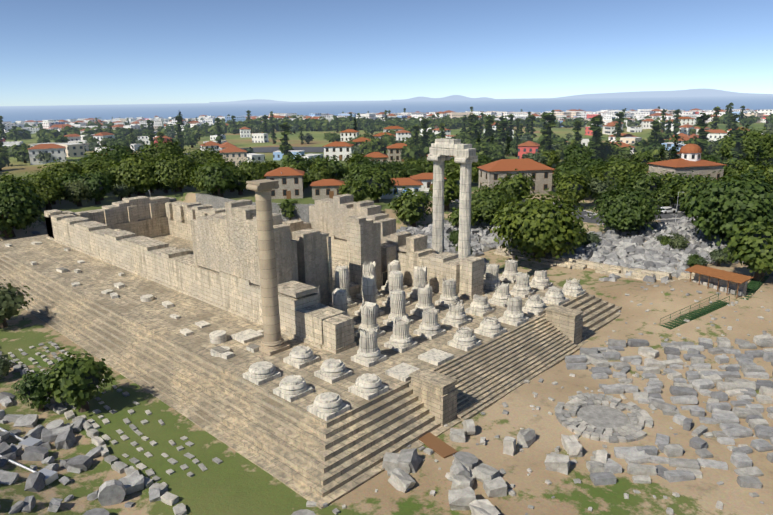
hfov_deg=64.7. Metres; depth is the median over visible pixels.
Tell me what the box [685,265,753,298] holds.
shelter
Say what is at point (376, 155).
village house roof
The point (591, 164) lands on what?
tree
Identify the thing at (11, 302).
olive tree
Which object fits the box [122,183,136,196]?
tree
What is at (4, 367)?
bush
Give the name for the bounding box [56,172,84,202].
tree
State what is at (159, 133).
cypress tree
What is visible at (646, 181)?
tree
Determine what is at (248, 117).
cypress tree
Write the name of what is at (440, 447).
wooden ramp
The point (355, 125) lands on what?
cypress tree
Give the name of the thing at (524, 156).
tree
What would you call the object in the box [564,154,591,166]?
tree
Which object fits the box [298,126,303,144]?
cypress tree
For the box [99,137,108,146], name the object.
tree
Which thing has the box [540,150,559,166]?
tree
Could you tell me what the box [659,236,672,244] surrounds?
bush
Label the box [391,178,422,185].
blue house roof
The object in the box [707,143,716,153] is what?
tree
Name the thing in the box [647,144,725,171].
church roof and dome
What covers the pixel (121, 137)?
tree
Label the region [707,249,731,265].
bush
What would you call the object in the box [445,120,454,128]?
tree
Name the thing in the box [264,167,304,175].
stone house roof
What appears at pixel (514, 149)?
tree
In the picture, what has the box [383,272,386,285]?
temple tunnel doors
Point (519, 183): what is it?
tree
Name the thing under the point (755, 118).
tree
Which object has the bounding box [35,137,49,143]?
tree
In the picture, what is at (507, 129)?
cypress tree
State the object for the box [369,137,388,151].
tree
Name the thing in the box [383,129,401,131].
village house
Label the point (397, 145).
village house roof
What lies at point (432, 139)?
tree
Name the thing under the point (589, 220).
village road
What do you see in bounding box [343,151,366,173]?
tree
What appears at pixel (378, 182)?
tree
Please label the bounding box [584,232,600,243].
bush
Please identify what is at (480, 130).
cypress tree
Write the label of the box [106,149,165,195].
tree
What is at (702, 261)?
bush
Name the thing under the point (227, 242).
temple wall
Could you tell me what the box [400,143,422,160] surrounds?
tree
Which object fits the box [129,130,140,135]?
tree
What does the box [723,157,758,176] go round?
tree
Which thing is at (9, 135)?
tree
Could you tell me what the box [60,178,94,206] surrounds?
tree
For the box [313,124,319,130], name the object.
tree
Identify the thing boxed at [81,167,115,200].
tree
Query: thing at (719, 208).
tree
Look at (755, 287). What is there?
bush
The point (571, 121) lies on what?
tree
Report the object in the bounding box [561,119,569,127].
tree
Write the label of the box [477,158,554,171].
stone house roof
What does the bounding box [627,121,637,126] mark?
tree
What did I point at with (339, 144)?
village house roof
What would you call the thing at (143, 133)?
tree
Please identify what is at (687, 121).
village house
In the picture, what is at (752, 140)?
tree
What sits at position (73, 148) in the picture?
town buildings
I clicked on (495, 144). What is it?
tree
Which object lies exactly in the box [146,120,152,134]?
cypress tree
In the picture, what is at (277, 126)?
tree
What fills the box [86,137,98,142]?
tree
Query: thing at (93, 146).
tree
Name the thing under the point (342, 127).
tree
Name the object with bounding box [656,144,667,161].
cypress tree
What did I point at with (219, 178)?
tree
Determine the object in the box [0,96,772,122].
sea water
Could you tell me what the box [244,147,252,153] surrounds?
tree
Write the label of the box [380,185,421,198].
white blue house
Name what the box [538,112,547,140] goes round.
cypress tree
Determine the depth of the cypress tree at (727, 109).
569.11 m
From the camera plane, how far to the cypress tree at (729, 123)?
402.77 m
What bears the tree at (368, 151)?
on the ground
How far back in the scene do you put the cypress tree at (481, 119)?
568.58 m
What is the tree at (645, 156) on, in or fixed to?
on the ground
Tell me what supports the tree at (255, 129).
on the ground
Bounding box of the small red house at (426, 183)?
[419,179,444,190]
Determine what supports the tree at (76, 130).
on the ground
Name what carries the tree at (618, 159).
on the ground
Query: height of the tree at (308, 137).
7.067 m
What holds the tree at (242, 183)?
on the ground
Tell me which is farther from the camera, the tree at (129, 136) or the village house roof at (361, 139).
the tree at (129, 136)
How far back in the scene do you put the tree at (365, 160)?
192.29 m
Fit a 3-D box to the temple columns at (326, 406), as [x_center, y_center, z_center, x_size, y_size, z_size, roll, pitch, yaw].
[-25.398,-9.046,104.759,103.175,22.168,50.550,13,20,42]
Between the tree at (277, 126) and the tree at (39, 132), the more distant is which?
the tree at (277, 126)
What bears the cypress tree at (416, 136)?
on the ground
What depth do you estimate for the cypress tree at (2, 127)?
515.50 m
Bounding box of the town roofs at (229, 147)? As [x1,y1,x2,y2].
[25,108,756,154]
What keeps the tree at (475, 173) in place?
on the ground
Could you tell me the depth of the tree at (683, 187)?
133.04 m
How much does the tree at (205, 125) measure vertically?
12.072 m
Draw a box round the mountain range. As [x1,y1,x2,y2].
[545,89,772,98]
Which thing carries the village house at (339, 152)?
on the ground
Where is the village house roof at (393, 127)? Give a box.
[383,126,403,128]
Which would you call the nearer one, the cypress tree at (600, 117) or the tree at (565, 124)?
the cypress tree at (600, 117)
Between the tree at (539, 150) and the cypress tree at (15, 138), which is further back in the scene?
the cypress tree at (15, 138)
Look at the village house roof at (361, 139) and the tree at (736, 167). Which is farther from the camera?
the village house roof at (361, 139)
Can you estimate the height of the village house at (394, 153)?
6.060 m
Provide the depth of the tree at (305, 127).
580.96 m
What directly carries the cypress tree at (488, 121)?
on the ground
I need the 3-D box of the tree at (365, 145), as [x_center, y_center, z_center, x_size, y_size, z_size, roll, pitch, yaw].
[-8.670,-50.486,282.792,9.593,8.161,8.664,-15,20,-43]
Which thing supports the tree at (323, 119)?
on the ground
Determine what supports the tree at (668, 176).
on the ground
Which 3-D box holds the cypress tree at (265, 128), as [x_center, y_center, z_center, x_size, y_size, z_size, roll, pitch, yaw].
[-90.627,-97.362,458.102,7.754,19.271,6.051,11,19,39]
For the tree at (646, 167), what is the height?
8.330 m
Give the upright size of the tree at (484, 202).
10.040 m
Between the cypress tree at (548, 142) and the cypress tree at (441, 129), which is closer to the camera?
the cypress tree at (548, 142)
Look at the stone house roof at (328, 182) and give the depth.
162.69 m
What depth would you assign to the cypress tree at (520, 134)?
377.94 m
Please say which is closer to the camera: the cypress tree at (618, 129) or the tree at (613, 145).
the tree at (613, 145)
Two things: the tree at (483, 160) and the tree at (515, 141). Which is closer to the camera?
the tree at (483, 160)
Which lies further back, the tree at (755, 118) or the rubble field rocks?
the tree at (755, 118)
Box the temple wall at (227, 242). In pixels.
[190,194,426,304]
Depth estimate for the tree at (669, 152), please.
226.58 m
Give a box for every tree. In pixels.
[0,116,5,139]
[0,131,6,153]
[0,152,12,170]
[0,171,33,195]
[0,175,51,238]
[0,279,33,328]
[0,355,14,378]
[5,130,14,139]
[5,144,27,160]
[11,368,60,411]
[12,126,19,141]
[13,129,25,139]
[14,148,29,162]
[19,170,55,202]
[24,130,30,138]
[27,172,67,209]
[32,347,114,412]
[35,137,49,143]
[35,150,50,161]
[36,128,48,137]
[37,158,85,178]
[42,130,49,138]
[45,129,59,139]
[50,169,76,199]
[53,136,69,142]
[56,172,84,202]
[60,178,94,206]
[62,125,72,132]
[69,127,81,134]
[73,148,123,187]
[74,170,112,204]
[80,162,111,189]
[81,128,92,134]
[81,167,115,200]
[83,134,92,139]
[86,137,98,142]
[88,141,101,152]
[90,140,142,160]
[95,128,107,133]
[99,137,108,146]
[106,138,114,145]
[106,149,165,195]
[110,183,133,199]
[114,138,130,148]
[117,134,124,139]
[120,128,129,139]
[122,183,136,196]
[126,134,137,143]
[129,128,134,143]
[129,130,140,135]
[136,140,144,144]
[140,129,147,135]
[140,137,186,159]
[145,148,203,192]
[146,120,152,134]
[148,133,155,144]
[153,181,172,192]
[157,131,164,144]
[161,127,170,133]
[166,124,173,129]
[167,131,175,137]
[174,115,185,149]
[182,123,190,128]
[184,134,199,147]
[185,145,229,167]
[186,156,237,194]
[192,129,204,139]
[199,122,208,129]
[200,161,239,197]
[202,127,210,135]
[207,153,234,165]
[208,126,216,135]
[215,117,224,143]
[216,124,226,130]
[227,163,238,191]
[231,115,236,133]
[233,157,272,190]
[233,168,253,194]
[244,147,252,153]
[246,110,251,123]
[251,126,260,132]
[261,159,279,169]
[262,115,269,133]
[269,123,276,143]
[275,122,283,130]
[278,198,300,220]
[279,122,293,159]
[280,151,313,169]
[282,158,307,175]
[290,125,298,133]
[292,121,301,130]
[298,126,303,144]
[301,170,308,188]
[302,123,310,130]
[303,133,313,143]
[303,166,311,188]
[307,120,316,130]
[307,163,333,183]
[308,155,321,166]
[312,155,347,179]
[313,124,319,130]
[319,116,328,123]
[319,122,327,130]
[323,132,333,141]
[326,131,340,141]
[334,117,338,132]
[338,178,370,201]
[339,123,345,130]
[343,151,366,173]
[344,162,380,182]
[348,154,376,171]
[353,119,357,129]
[353,146,362,153]
[357,165,398,202]
[359,140,376,151]
[360,124,368,131]
[363,146,376,154]
[366,125,377,134]
[367,161,395,176]
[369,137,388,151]
[373,123,381,130]
[373,159,390,166]
[381,133,395,142]
[384,110,388,122]
[384,159,406,174]
[385,120,394,127]
[385,141,396,151]
[388,186,432,226]
[389,163,406,177]
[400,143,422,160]
[401,137,412,145]
[402,156,422,166]
[403,162,423,177]
[410,124,420,155]
[416,158,432,172]
[420,118,429,156]
[420,143,430,158]
[424,176,459,210]
[428,135,437,145]
[439,123,447,138]
[444,156,459,180]
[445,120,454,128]
[448,204,478,225]
[454,160,481,183]
[460,136,472,143]
[461,117,468,131]
[467,113,477,138]
[471,121,482,146]
[471,181,519,225]
[474,142,492,155]
[475,154,495,181]
[477,121,482,137]
[479,112,483,129]
[482,114,495,140]
[483,118,494,143]
[485,187,597,261]
[487,146,505,160]
[490,139,502,148]
[493,169,538,203]
[494,120,499,141]
[495,119,507,144]
[496,122,502,142]
[498,141,510,154]
[505,121,510,140]
[505,131,510,156]
[508,114,514,140]
[509,144,518,156]
[510,138,521,154]
[514,118,520,139]
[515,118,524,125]
[517,124,523,141]
[519,134,531,141]
[522,152,532,158]
[524,117,530,134]
[527,115,536,140]
[527,153,547,164]
[535,145,544,153]
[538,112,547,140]
[539,113,558,167]
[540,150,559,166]
[552,144,565,163]
[552,158,580,183]
[552,175,556,186]
[554,135,568,143]
[554,164,592,188]
[554,170,591,205]
[557,165,586,175]
[559,142,576,159]
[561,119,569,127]
[561,143,593,162]
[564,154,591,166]
[567,118,575,127]
[571,120,583,146]
[578,156,614,170]
[585,162,606,174]
[585,178,618,204]
[585,180,670,234]
[587,116,606,159]
[587,169,611,198]
[589,142,613,160]
[592,115,603,141]
[595,158,636,190]
[604,154,637,164]
[605,140,621,160]
[607,152,636,160]
[610,146,635,157]
[612,111,624,141]
[618,158,642,175]
[622,168,665,195]
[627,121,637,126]
[631,149,655,164]
[634,139,651,154]
[639,159,653,172]
[642,141,668,152]
[647,120,658,142]
[647,147,668,160]
[649,124,660,146]
[649,184,679,207]
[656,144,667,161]
[656,170,684,189]
[658,136,664,143]
[659,109,666,132]
[662,120,671,138]
[664,134,685,142]
[664,149,671,159]
[664,170,706,210]
[667,135,679,159]
[668,175,716,210]
[670,109,681,136]
[675,167,772,245]
[682,136,706,148]
[689,128,695,134]
[693,112,710,156]
[701,149,732,172]
[706,140,726,161]
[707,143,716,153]
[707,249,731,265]
[708,106,720,128]
[714,124,772,165]
[719,219,772,281]
[723,105,728,123]
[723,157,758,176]
[725,115,731,129]
[726,102,733,122]
[726,113,740,139]
[727,129,746,164]
[735,163,770,179]
[736,169,767,180]
[738,105,744,124]
[740,117,753,127]
[749,115,759,122]
[752,143,762,168]
[762,127,772,134]
[762,160,772,176]
[763,122,772,127]
[765,114,772,122]
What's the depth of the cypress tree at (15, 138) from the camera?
482.36 m
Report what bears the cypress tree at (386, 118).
on the ground
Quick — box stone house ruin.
[312,186,341,198]
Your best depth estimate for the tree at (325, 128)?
583.23 m
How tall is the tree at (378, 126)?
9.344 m
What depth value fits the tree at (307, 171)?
179.51 m
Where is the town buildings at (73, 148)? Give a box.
[0,109,772,166]
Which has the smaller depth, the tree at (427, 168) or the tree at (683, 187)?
the tree at (683, 187)
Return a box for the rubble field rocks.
[0,200,772,514]
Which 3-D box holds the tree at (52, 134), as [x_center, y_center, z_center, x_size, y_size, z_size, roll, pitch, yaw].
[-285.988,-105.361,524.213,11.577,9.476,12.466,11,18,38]
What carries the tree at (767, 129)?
on the ground
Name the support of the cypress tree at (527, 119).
on the ground
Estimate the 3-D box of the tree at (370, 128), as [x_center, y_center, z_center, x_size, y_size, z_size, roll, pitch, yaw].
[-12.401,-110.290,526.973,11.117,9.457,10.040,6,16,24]
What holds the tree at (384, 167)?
on the ground
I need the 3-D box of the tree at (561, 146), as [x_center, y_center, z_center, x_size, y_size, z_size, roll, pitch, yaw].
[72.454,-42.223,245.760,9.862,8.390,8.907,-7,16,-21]
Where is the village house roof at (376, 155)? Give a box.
[366,152,387,157]
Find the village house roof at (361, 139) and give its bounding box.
[352,137,369,141]
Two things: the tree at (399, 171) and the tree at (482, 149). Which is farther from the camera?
the tree at (482, 149)
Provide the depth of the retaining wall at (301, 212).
152.58 m
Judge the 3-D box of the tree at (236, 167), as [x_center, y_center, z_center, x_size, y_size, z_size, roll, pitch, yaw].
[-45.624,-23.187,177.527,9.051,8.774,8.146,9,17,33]
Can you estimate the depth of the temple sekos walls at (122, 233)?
93.66 m
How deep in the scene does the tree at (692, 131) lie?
422.35 m
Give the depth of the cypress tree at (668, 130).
355.04 m
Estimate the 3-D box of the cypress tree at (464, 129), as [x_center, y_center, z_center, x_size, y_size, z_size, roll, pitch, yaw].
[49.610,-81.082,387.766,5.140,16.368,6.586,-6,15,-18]
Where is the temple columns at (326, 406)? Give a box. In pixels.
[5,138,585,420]
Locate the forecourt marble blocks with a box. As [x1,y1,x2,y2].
[0,280,772,514]
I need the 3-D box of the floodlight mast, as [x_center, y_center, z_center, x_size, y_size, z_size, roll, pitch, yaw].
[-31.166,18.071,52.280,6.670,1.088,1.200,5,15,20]
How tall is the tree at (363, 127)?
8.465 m
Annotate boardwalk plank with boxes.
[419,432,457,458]
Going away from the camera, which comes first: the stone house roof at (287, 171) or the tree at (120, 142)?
the stone house roof at (287, 171)
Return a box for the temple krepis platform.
[0,234,621,508]
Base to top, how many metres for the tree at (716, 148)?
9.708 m
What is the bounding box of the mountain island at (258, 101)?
[209,99,296,103]
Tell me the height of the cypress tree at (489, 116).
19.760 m
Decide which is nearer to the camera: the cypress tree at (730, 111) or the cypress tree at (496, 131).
the cypress tree at (496, 131)
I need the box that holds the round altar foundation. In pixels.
[554,392,652,442]
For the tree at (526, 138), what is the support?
on the ground
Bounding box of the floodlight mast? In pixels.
[0,455,57,484]
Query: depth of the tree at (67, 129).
550.94 m
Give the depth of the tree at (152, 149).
218.88 m
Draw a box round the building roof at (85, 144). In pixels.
[28,143,88,150]
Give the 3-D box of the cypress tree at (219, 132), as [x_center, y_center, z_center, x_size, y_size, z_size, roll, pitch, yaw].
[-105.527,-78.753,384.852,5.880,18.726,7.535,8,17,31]
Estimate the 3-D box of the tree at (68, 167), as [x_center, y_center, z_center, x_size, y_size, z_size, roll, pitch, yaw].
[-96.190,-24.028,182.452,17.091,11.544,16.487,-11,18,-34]
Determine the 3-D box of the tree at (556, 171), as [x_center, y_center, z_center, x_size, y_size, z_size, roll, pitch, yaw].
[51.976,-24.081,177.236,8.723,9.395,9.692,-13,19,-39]
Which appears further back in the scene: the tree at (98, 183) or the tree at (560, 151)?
the tree at (560, 151)
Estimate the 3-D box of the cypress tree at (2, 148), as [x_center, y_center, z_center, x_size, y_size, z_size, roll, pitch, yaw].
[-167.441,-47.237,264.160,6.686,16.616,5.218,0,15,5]
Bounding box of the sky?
[0,0,772,105]
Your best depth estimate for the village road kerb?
139.92 m
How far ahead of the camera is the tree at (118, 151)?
209.92 m
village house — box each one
[324,146,352,160]
[340,132,358,141]
[367,157,387,163]
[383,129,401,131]
[387,148,410,161]
[679,119,694,125]
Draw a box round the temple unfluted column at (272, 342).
[246,179,289,355]
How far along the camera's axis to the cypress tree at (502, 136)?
287.53 m
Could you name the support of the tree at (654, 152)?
on the ground
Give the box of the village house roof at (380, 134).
[373,132,395,135]
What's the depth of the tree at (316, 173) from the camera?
174.57 m
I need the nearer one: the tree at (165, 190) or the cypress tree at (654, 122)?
the tree at (165, 190)
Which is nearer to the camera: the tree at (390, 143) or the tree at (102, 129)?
the tree at (390, 143)
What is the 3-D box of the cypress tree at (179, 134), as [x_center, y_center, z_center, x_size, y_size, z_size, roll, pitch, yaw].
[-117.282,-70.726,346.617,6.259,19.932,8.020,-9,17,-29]
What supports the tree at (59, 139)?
on the ground
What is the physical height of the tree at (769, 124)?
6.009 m
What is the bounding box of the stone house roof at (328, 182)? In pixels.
[310,179,344,185]
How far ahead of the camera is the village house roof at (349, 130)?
399.11 m
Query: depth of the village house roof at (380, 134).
347.58 m
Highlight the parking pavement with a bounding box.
[656,204,684,221]
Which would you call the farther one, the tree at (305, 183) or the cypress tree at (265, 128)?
the cypress tree at (265, 128)
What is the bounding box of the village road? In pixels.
[423,192,687,223]
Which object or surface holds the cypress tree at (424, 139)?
on the ground
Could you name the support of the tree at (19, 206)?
on the ground
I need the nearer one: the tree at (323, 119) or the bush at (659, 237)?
the bush at (659, 237)
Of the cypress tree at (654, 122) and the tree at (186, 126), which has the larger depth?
the tree at (186, 126)
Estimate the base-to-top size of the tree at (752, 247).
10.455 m
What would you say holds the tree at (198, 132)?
on the ground
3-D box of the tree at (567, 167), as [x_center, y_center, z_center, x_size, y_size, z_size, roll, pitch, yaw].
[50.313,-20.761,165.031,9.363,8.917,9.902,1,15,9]
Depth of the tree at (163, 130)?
561.20 m
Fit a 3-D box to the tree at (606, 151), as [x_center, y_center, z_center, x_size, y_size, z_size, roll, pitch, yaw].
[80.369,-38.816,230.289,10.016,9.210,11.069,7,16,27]
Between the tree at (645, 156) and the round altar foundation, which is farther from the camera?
the tree at (645, 156)
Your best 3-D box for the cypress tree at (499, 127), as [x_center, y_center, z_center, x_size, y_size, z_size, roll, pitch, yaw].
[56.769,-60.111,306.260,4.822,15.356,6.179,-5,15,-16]
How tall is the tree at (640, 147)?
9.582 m
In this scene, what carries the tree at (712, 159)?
on the ground
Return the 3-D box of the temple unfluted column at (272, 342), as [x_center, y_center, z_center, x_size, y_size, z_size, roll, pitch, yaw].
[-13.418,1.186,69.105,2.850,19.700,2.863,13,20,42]
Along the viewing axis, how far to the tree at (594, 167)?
164.43 m
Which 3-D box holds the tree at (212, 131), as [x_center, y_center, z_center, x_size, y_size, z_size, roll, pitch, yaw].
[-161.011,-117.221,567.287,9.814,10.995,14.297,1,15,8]
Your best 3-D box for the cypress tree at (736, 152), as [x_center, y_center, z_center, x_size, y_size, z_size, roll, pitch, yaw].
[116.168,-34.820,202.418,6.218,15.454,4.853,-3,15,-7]
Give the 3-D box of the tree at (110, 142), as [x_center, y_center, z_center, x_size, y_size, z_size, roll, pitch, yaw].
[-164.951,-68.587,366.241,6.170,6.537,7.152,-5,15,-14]
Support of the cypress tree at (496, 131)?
on the ground
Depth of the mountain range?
42468.77 m
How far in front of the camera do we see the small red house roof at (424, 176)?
174.01 m
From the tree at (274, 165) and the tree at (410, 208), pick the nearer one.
the tree at (410, 208)
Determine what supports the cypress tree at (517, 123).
on the ground
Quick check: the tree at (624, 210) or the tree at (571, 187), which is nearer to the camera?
the tree at (624, 210)
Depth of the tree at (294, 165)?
177.91 m
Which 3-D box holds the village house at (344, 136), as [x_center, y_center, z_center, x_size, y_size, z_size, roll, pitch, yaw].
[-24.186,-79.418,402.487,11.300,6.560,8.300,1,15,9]
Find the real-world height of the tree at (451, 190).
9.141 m
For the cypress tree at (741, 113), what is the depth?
509.84 m
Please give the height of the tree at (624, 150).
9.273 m
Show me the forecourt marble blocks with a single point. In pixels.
(464, 473)
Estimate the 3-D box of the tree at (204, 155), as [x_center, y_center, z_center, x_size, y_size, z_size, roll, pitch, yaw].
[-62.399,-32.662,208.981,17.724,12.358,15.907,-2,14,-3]
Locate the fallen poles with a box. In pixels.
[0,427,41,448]
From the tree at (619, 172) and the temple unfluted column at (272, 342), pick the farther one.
the tree at (619, 172)
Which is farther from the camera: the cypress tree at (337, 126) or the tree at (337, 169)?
the cypress tree at (337, 126)
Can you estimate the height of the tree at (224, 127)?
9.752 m
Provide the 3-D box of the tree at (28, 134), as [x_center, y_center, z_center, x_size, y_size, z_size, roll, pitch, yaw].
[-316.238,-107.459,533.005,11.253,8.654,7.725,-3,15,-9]
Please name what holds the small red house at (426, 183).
on the ground
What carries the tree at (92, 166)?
on the ground
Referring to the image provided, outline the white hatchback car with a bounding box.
[658,206,675,213]
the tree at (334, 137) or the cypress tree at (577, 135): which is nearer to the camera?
the cypress tree at (577, 135)
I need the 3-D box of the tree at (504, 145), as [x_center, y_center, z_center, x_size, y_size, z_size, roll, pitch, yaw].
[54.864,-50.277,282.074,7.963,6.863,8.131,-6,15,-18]
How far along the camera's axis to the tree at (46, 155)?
272.49 m
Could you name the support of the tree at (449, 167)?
on the ground
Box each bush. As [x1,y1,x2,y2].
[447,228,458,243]
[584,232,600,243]
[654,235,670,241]
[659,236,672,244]
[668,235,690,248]
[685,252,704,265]
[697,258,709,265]
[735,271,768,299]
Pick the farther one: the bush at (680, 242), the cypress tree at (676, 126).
the cypress tree at (676, 126)
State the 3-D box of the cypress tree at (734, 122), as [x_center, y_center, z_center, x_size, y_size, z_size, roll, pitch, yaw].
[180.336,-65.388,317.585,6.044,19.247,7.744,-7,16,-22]
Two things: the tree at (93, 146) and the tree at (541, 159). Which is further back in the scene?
the tree at (93, 146)
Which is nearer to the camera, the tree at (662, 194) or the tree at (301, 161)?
the tree at (662, 194)
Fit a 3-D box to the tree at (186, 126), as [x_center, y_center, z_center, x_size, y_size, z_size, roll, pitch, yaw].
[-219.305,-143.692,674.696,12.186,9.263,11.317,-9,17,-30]
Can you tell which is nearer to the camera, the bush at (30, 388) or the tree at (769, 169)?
the bush at (30, 388)
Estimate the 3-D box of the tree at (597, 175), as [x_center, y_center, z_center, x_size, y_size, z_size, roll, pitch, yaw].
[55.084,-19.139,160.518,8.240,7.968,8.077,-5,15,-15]
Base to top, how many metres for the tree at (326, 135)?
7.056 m
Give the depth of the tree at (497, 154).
236.57 m
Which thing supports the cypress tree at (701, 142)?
on the ground
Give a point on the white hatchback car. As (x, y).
(668, 210)
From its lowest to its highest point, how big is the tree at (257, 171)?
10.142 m
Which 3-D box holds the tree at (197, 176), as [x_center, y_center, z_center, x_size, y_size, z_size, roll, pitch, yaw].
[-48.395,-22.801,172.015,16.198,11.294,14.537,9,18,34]
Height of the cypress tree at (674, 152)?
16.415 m
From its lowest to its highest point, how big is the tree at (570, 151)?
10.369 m
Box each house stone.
[266,175,303,198]
[478,169,552,193]
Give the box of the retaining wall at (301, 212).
[195,193,314,222]
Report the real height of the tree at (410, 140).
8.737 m
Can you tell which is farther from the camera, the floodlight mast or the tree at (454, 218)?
the tree at (454, 218)
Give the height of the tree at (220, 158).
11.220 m
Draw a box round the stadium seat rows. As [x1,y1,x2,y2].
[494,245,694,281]
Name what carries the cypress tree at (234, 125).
on the ground
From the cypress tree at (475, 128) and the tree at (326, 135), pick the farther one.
the tree at (326, 135)
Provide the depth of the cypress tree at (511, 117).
394.15 m
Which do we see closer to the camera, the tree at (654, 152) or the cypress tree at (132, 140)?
the tree at (654, 152)
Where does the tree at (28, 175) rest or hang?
on the ground
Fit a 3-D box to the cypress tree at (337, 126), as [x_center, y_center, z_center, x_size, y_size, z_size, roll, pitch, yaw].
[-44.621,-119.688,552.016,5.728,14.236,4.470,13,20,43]
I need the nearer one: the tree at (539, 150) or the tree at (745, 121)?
the tree at (539, 150)
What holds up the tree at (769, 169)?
on the ground
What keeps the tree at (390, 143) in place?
on the ground
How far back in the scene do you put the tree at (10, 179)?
151.40 m
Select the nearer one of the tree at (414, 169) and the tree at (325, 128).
the tree at (414, 169)
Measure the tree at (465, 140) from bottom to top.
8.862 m
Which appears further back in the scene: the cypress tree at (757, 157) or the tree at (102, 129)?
the tree at (102, 129)
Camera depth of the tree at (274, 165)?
187.28 m
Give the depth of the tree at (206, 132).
563.72 m
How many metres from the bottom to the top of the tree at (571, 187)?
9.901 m
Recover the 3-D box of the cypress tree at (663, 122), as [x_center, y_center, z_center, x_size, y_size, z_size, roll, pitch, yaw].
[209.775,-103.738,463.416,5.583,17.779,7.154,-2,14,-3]
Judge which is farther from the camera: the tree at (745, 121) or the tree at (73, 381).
the tree at (745, 121)
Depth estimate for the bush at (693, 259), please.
104.64 m
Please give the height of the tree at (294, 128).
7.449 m
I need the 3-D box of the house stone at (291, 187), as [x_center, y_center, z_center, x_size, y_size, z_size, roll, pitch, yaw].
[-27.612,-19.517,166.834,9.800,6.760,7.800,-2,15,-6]
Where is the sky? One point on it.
(53, 52)
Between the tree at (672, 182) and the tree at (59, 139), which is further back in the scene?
the tree at (59, 139)
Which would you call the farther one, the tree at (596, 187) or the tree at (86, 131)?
the tree at (86, 131)
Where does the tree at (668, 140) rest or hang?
on the ground
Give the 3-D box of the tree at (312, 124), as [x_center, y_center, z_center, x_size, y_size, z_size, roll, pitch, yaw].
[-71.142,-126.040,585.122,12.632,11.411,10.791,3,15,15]
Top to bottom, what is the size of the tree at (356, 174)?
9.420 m
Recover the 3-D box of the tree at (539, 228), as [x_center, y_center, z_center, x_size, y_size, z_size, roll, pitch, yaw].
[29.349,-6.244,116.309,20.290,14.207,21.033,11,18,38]
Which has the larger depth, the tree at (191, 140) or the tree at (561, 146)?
the tree at (191, 140)
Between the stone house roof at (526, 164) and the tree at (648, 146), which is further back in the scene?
the tree at (648, 146)
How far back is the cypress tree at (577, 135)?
254.97 m
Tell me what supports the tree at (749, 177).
on the ground
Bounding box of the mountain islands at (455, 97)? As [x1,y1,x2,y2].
[392,95,500,100]
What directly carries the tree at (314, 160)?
on the ground
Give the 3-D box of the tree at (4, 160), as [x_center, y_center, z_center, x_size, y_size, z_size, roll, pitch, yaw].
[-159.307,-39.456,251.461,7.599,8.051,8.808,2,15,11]
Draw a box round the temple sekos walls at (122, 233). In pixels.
[44,196,483,353]
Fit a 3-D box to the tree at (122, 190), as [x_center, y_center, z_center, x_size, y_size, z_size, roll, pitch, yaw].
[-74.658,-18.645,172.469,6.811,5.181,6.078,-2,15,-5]
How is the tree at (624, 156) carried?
on the ground
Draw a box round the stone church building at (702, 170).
[648,152,723,179]
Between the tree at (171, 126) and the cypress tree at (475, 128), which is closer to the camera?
the cypress tree at (475, 128)
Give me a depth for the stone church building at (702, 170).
161.21 m
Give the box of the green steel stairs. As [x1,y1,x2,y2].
[660,293,729,329]
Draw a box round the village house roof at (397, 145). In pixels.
[386,143,411,148]
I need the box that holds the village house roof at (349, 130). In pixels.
[339,129,359,132]
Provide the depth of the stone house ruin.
162.24 m
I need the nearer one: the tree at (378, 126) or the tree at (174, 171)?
the tree at (174, 171)
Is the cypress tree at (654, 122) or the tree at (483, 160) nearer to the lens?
the tree at (483, 160)
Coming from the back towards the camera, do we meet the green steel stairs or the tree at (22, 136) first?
the tree at (22, 136)
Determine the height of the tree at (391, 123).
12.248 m
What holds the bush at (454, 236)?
on the ground
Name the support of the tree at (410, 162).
on the ground
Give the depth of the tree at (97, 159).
187.37 m
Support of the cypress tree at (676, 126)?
on the ground
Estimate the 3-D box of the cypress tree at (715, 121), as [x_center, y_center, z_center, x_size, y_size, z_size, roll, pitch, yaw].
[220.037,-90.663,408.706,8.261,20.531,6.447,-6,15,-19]
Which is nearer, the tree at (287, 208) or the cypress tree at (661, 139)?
the tree at (287, 208)
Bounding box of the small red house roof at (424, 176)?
[410,173,445,179]
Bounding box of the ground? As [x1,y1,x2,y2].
[0,122,772,514]
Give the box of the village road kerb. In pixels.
[427,192,682,224]
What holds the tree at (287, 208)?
on the ground
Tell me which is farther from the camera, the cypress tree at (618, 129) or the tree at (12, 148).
the cypress tree at (618, 129)
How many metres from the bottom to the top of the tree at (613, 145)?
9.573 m
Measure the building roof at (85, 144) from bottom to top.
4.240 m
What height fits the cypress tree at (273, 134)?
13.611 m
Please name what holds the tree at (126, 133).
on the ground
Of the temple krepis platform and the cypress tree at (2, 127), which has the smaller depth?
the temple krepis platform
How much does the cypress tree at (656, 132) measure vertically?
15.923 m
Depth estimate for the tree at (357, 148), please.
280.55 m
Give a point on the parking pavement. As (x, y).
(675, 206)
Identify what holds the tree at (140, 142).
on the ground
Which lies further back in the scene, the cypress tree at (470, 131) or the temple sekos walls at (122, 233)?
the cypress tree at (470, 131)
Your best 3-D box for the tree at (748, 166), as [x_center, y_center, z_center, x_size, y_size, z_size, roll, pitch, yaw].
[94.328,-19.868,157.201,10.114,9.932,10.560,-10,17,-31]
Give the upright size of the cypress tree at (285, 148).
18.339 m
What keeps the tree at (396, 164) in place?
on the ground
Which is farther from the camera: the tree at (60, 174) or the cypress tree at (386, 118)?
the cypress tree at (386, 118)
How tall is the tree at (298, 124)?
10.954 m
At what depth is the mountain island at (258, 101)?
39815.71 m
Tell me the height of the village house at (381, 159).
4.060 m
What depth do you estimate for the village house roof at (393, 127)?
428.10 m
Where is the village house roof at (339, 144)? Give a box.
[322,141,353,146]
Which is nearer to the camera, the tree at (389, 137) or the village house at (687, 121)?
the tree at (389, 137)

